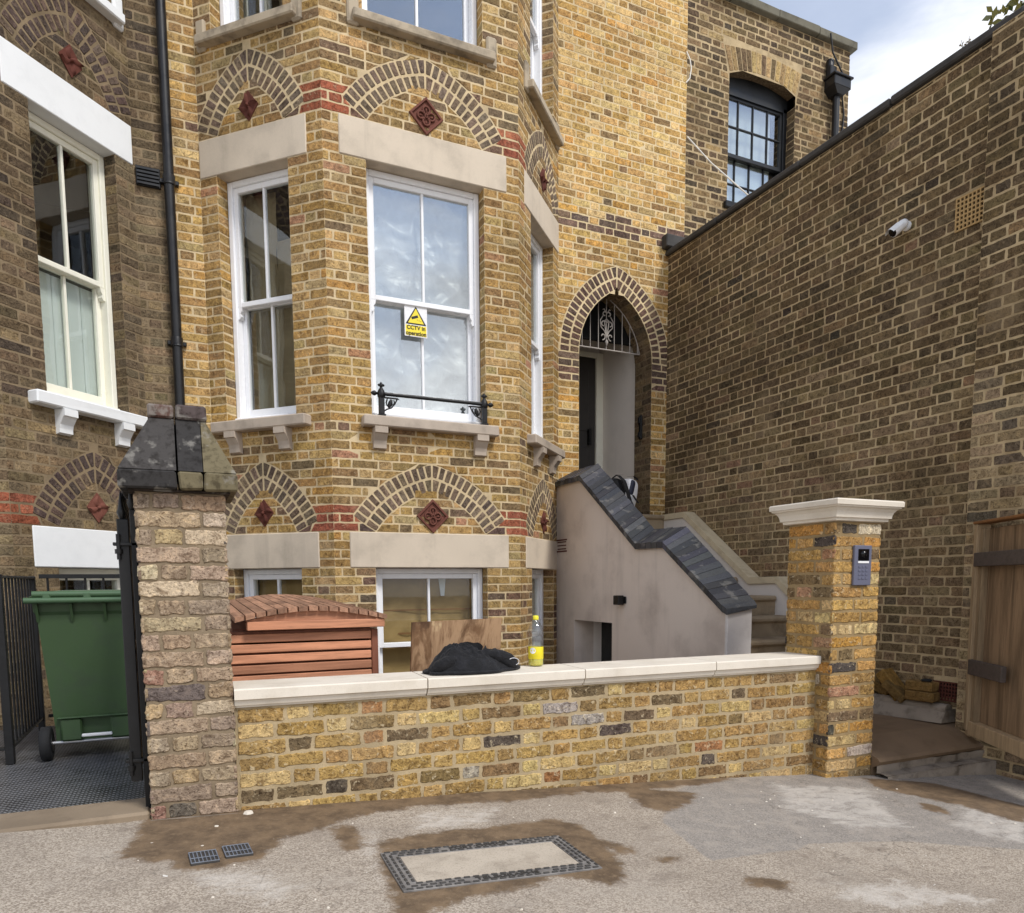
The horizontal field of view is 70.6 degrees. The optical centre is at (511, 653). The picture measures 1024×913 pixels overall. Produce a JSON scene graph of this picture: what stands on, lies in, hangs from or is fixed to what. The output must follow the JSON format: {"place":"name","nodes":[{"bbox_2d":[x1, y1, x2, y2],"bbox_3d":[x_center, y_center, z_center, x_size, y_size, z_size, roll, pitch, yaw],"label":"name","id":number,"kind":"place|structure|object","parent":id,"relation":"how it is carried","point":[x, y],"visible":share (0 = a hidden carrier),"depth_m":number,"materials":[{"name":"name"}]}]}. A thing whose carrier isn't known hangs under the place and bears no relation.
{"place":"outdoors","nodes":[
{"label":"outdoors","id":0,"kind":"place"},
{"bbox_2d":[0,726,144,813],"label":"floor","id":1,"kind":"structure","parent":0,"point":[75,774],"depth_m":3.92,"materials":[{"name":"metal"}]},
{"bbox_2d":[0,574,45,764],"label":"railing","id":2,"kind":"object","parent":1,"relation":"on","point":[36,700],"visible":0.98,"depth_m":4.53,"materials":[{"name":"black metal"}]},
{"bbox_2d":[0,798,150,832],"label":"stone threshold","id":3,"kind":"object","parent":1,"relation":"on","point":[123,811],"visible":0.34,"depth_m":3.16,"materials":[{"name":"beige stone"}]},
{"bbox_2d":[23,590,128,760],"bbox_3d":[-2.610,0.103,4.564,0.620,1.000,0.762,-3,6,-24],"label":"wheelie bin","id":4,"kind":"object","parent":1,"relation":"on","point":[81,636],"visible":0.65,"depth_m":4.28,"materials":[{"name":"green plastic"}]},
{"bbox_2d":[39,574,119,716],"bbox_3d":[-3.011,-0.028,5.368,0.780,1.110,0.030,-3,6,-24],"label":"railing","id":5,"kind":"object","parent":1,"relation":"on","point":[67,576],"visible":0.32,"depth_m":5.24,"materials":[{"name":"metal"}]},
{"bbox_2d":[117,403,239,820],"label":"gate pier","id":6,"kind":"structure","parent":1,"relation":"on","point":[181,539],"depth_m":3.17,"materials":[{"name":"brick"}]},
{"bbox_2d":[113,490,150,807],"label":"iron gate","id":7,"kind":"structure","parent":6,"relation":"attached to","point":[125,544],"depth_m":3.20,"materials":[{"name":"black metal"}]},
{"bbox_2d":[410,618,501,671],"bbox_3d":[-0.323,0.070,4.230,0.557,0.542,0.107,-3,6,-24],"label":"plywood board","id":8,"kind":"object","parent":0,"point":[430,640],"visible":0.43,"depth_m":4.15,"materials":[{"name":"brown wood"}]},
{"bbox_2d":[0,774,1023,912],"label":"pavement","id":9,"kind":"structure","parent":0,"point":[678,846],"depth_m":2.97,"materials":[{"name":"concrete"}]},
{"bbox_2d":[188,849,219,865],"bbox_3d":[-1.174,0.780,2.758,0.100,0.022,0.124,-3,6,-28],"label":"drain cover","id":10,"kind":"object","parent":9,"relation":"on","point":[203,857],"visible":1,"depth_m":2.75,"materials":[{"name":"metal"}]},
{"bbox_2d":[222,843,252,858],"bbox_3d":[-1.077,0.777,2.838,0.100,0.021,0.124,-3,6,-28],"label":"drain cover","id":11,"kind":"object","parent":9,"relation":"on","point":[237,850],"visible":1,"depth_m":2.83,"materials":[{"name":"metal"}]},
{"bbox_2d":[380,835,601,892],"bbox_3d":[-0.086,0.818,2.826,0.780,0.066,0.390,-3,6,-22],"label":"manhole cover","id":12,"kind":"object","parent":9,"relation":"on","point":[423,869],"visible":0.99,"depth_m":2.80,"materials":[{"name":"concrete"}]},
{"bbox_2d":[233,652,820,809],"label":"garden wall","id":13,"kind":"structure","parent":9,"relation":"on","point":[303,741],"depth_m":3.87,"materials":[{"name":"yellow brick"}]},
{"bbox_2d":[422,642,519,675],"bbox_3d":[-0.201,0.019,3.854,0.556,0.159,0.266,-3,6,-24],"label":"jacket","id":14,"kind":"object","parent":13,"relation":"on","point":[466,658],"visible":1,"depth_m":3.78,"materials":[{"name":"black fabric"}]},
{"bbox_2d":[528,615,542,666],"bbox_3d":[0.135,-0.070,4.095,0.086,0.286,0.086,-3,6,-24],"label":"bottle","id":15,"kind":"object","parent":13,"relation":"on","point":[535,655],"visible":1,"depth_m":4.07,"materials":[{"name":"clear plastic"}]},
{"bbox_2d":[137,785,1015,909],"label":"stone chips","id":16,"kind":"object","parent":9,"relation":"on","point":[247,812],"visible":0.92,"depth_m":3.31,"materials":[{"name":"white stone"}]},
{"bbox_2d":[769,498,904,777],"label":"gate pier","id":17,"kind":"structure","parent":9,"relation":"on","point":[831,614],"depth_m":4.59,"materials":[{"name":"yellow brick"}]},
{"bbox_2d":[851,545,871,584],"bbox_3d":[2.195,-0.549,4.527,0.150,0.249,0.038,-3,6,-24],"label":"intercom panel","id":18,"kind":"object","parent":17,"relation":"attached to","point":[861,566],"visible":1,"depth_m":4.52,"materials":[{"name":"grey metal"}]},
{"bbox_2d":[662,5,1023,780],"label":"boundary wall","id":19,"kind":"structure","parent":9,"relation":"on","point":[828,337],"depth_m":5.75,"materials":[{"name":"brick"}]},
{"bbox_2d":[885,219,911,236],"bbox_3d":[2.936,-3.234,5.505,0.206,0.139,0.090,-3,6,-24],"label":"security camera","id":20,"kind":"object","parent":19,"relation":"attached to","point":[896,229],"visible":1,"depth_m":5.48,"materials":[{"name":"white plastic"}]},
{"bbox_2d":[959,36,970,46],"bbox_3d":[3.267,-4.338,5.196,0.090,0.176,0.132,-6,8,-44],"label":"weed","id":21,"kind":"object","parent":19,"relation":"on","point":[967,42],"visible":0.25,"depth_m":5.17,"materials":[{"name":"grey plant"}]},
{"bbox_2d":[964,513,1023,758],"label":"timber gate","id":22,"kind":"structure","parent":19,"relation":"attached to","point":[994,707],"depth_m":4.83,"materials":[{"name":"brown wood"}]},
{"bbox_2d":[876,750,996,778],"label":"landing kerb","id":23,"kind":"structure","parent":9,"relation":"on","point":[942,766],"depth_m":4.90,"materials":[{"name":"concrete"}]},
{"bbox_2d":[684,0,857,237],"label":"brick building","id":24,"kind":"structure","parent":0,"point":[768,86],"depth_m":8.65,"materials":[{"name":"brown brick"}]},
{"bbox_2d":[686,52,748,194],"bbox_3d":[2.794,-5.762,8.423,1.815,1.910,0.049,-2,6,-20],"label":"white cable","id":25,"kind":"object","parent":24,"relation":"attached to","point":[716,167],"visible":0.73,"depth_m":8.22,"materials":[{"name":"white plastic"}]},
{"bbox_2d":[727,78,786,201],"bbox_3d":[2.909,-6.118,8.830,1.025,1.525,0.122,-3,6,-24],"label":"window","id":26,"kind":"structure","parent":24,"relation":"in","point":[751,104],"depth_m":8.84,"materials":[{"name":"glass"}]},
{"bbox_2d":[830,33,844,130],"bbox_3d":[4.062,-7.031,8.965,0.377,1.103,0.100,-5,7,-37],"label":"black cable","id":27,"kind":"object","parent":24,"relation":"hanging from","point":[836,60],"visible":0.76,"depth_m":8.90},
{"bbox_2d":[760,0,1023,125],"label":"sky","id":28,"kind":"structure","parent":0,"point":[899,41],"materials":[{"name":"white"}]},
{"bbox_2d":[921,679,931,681],"bbox_3d":[3.111,0.203,5.432,0.068,0.018,0.078,-3,6,-24],"label":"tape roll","id":29,"kind":"object","parent":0,"point":[926,680],"visible":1,"depth_m":5.41,"materials":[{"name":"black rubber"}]},
{"bbox_2d":[870,714,983,774],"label":"landing floor","id":30,"kind":"structure","parent":0,"point":[896,739],"depth_m":5.05,"materials":[{"name":"brown concrete"}]},
{"bbox_2d":[873,693,955,722],"bbox_3d":[2.968,0.407,5.697,0.317,0.145,0.863,-3,6,-24],"label":"kerb edging","id":31,"kind":"object","parent":30,"relation":"on","point":[934,712],"visible":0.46,"depth_m":5.50,"materials":[{"name":"concrete"}]},
{"bbox_2d":[874,677,888,694],"bbox_3d":[2.983,0.274,5.844,0.104,0.140,0.225,-2,6,-19],"label":"loose brick","id":32,"kind":"object","parent":31,"relation":"on","point":[878,688],"visible":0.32,"depth_m":5.81,"materials":[{"name":"brown brick"}]},
{"bbox_2d":[876,668,906,700],"bbox_3d":[3.013,0.247,5.722,0.133,0.242,0.228,-4,6,-30],"label":"loose brick","id":33,"kind":"object","parent":31,"relation":"on","point":[883,675],"visible":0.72,"depth_m":5.71,"materials":[{"name":"brown brick"}]},
{"bbox_2d":[881,680,905,702],"bbox_3d":[2.994,0.293,5.652,0.105,0.167,0.190,-5,7,-38],"label":"loose brick","id":34,"kind":"object","parent":31,"relation":"on","point":[897,692],"visible":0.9,"depth_m":5.62,"materials":[{"name":"brown brick"}]},
{"bbox_2d":[905,690,939,702],"bbox_3d":[3.109,0.322,5.487,0.106,0.078,0.220,-4,7,-33],"label":"loose brick","id":35,"kind":"object","parent":31,"relation":"on","point":[929,697],"visible":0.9,"depth_m":5.43,"materials":[{"name":"brown brick"}]},
{"bbox_2d":[905,679,938,691],"bbox_3d":[3.107,0.246,5.491,0.105,0.076,0.220,-3,6,-24],"label":"loose brick","id":36,"kind":"object","parent":35,"relation":"on","point":[917,685],"visible":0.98,"depth_m":5.44,"materials":[{"name":"brown brick"}]},
{"bbox_2d":[982,0,1023,28],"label":"tree","id":37,"kind":"object","parent":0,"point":[1006,8],"visible":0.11,"depth_m":6.31,"materials":[{"name":"green plant"}]},
{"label":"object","id":38,"kind":"structure","parent":0,"visible":0},
{"bbox_2d":[0,0,177,729],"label":"terraced house","id":39,"kind":"structure","parent":38,"relation":"on","point":[86,367],"depth_m":5.66,"materials":[{"name":"brick"}]},
{"bbox_2d":[28,111,119,409],"bbox_3d":[-3.475,-2.952,5.625,0.200,2.037,0.714,2,6,20],"label":"window","id":40,"kind":"structure","parent":39,"relation":"in","point":[78,336],"depth_m":5.80,"materials":[{"name":"beige paint"}]},
{"bbox_2d":[59,568,119,589],"bbox_3d":[-3.441,0.206,5.929,0.170,1.782,0.714,2,6,20],"label":"window","id":41,"kind":"structure","parent":39,"relation":"in","point":[115,581],"depth_m":5.85,"materials":[{"name":"beige paint"}]},
{"bbox_2d":[135,164,160,189],"bbox_3d":[-3.013,-3.945,5.992,0.184,0.155,0.040,-3,6,-24],"label":"vent grille","id":42,"kind":"object","parent":39,"relation":"attached to","point":[148,177],"visible":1,"depth_m":5.98,"materials":[{"name":"black plastic"}]},
{"bbox_2d":[229,594,386,682],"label":"bin store","id":43,"kind":"structure","parent":38,"relation":"on","point":[293,636],"depth_m":4.13,"materials":[{"name":"red wood"}]},
{"bbox_2d":[166,0,687,672],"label":"terraced house","id":44,"kind":"structure","parent":38,"relation":"on","point":[496,188],"depth_m":6.37,"materials":[{"name":"yellow brick"}]},
{"bbox_2d":[155,0,186,405],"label":"downpipe","id":45,"kind":"object","parent":44,"relation":"attached to","point":[176,343],"visible":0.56,"depth_m":6.01,"materials":[{"name":"black plastic"}]},
{"bbox_2d":[219,0,281,25],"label":"window","id":46,"kind":"structure","parent":44,"relation":"in","point":[228,8],"depth_m":6.13,"materials":[{"name":"white paint"}]},
{"bbox_2d":[227,168,295,419],"bbox_3d":[-2.081,-3.024,6.271,0.714,2.037,0.225,2,6,20],"label":"window","id":47,"kind":"structure","parent":44,"relation":"in","point":[273,364],"depth_m":6.35,"materials":[{"name":"white paint"}]},
{"bbox_2d":[244,569,302,617],"bbox_3d":[-2.061,0.133,6.578,0.714,1.782,0.223,2,6,20],"label":"window","id":48,"kind":"structure","parent":44,"relation":"in","point":[272,581],"depth_m":6.54,"materials":[{"name":"white paint"}]},
{"bbox_2d":[362,0,476,45],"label":"window","id":49,"kind":"structure","parent":44,"relation":"in","point":[469,13],"depth_m":6.29,"materials":[{"name":"white paint"}]},
{"bbox_2d":[366,168,480,423],"bbox_3d":[-0.795,-3.044,6.385,1.034,2.037,0.230,-3,6,-24],"label":"window","id":50,"kind":"structure","parent":44,"relation":"in","point":[423,252],"depth_m":6.43,"materials":[{"name":"white paint"}]},
{"bbox_2d":[404,305,426,338],"bbox_3d":[-0.840,-2.898,6.324,0.205,0.260,0.008,-3,6,-24],"label":"warning sign","id":51,"kind":"object","parent":50,"relation":"attached to","point":[415,320],"visible":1,"depth_m":6.32,"materials":[{"name":"yellow plastic"}]},
{"bbox_2d":[376,568,482,672],"bbox_3d":[-0.776,0.114,6.694,1.034,1.782,0.232,-3,6,-24],"label":"window","id":52,"kind":"structure","parent":44,"relation":"in","point":[406,595],"depth_m":6.65,"materials":[{"name":"white paint"}]},
{"bbox_2d":[371,382,493,424],"bbox_3d":[-0.670,-2.147,6.246,1.110,0.277,0.072,-3,6,-24],"label":"window guard","id":53,"kind":"object","parent":44,"relation":"on","point":[483,404],"visible":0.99,"depth_m":6.20,"materials":[{"name":"black paint"}]},
{"bbox_2d":[530,0,541,94],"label":"window","id":54,"kind":"structure","parent":44,"relation":"in","point":[535,5],"depth_m":7.25,"materials":[{"name":"white paint"}]},
{"bbox_2d":[531,234,542,437],"bbox_3d":[0.147,-3.136,7.266,0.170,2.037,0.714,2,6,20],"label":"window","id":55,"kind":"structure","parent":44,"relation":"in","point":[536,250],"depth_m":7.53,"materials":[{"name":"white paint"}]},
{"bbox_2d":[532,570,542,645],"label":"window","id":56,"kind":"structure","parent":44,"relation":"in","point":[537,575],"depth_m":7.79,"materials":[{"name":"white paint"}]},
{"bbox_2d":[579,356,594,468],"bbox_3d":[0.654,-2.682,9.049,0.900,2.050,0.110,-3,6,-24],"label":"door","id":57,"kind":"structure","parent":44,"relation":"in","point":[586,365],"depth_m":9.15,"materials":[{"name":"grey paint"}]},
{"bbox_2d":[555,464,787,663],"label":"entrance stairs","id":58,"kind":"structure","parent":38,"relation":"on","point":[689,584],"depth_m":6.68,"materials":[{"name":"beige paint"}]},
{"bbox_2d":[601,622,611,661],"bbox_3d":[1.153,0.548,7.375,0.070,1.960,0.950,-3,6,-24],"label":"basement door","id":59,"kind":"structure","parent":58,"relation":"in","point":[606,632],"depth_m":7.63,"materials":[{"name":"black paint"}]},
{"bbox_2d":[613,595,625,604],"bbox_3d":[0.993,-0.491,6.699,0.074,0.087,0.130,-3,6,-24],"label":"wall light","id":60,"kind":"object","parent":58,"relation":"attached to","point":[619,599],"visible":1,"depth_m":6.66,"materials":[{"name":"black paint"}]},
{"bbox_2d":[611,475,638,505],"bbox_3d":[1.178,-1.730,7.865,0.406,0.390,0.237,-3,6,-24],"label":"rucksack","id":61,"kind":"object","parent":58,"relation":"on","point":[628,488],"visible":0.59,"depth_m":7.80,"materials":[{"name":"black fabric"}]}
]}

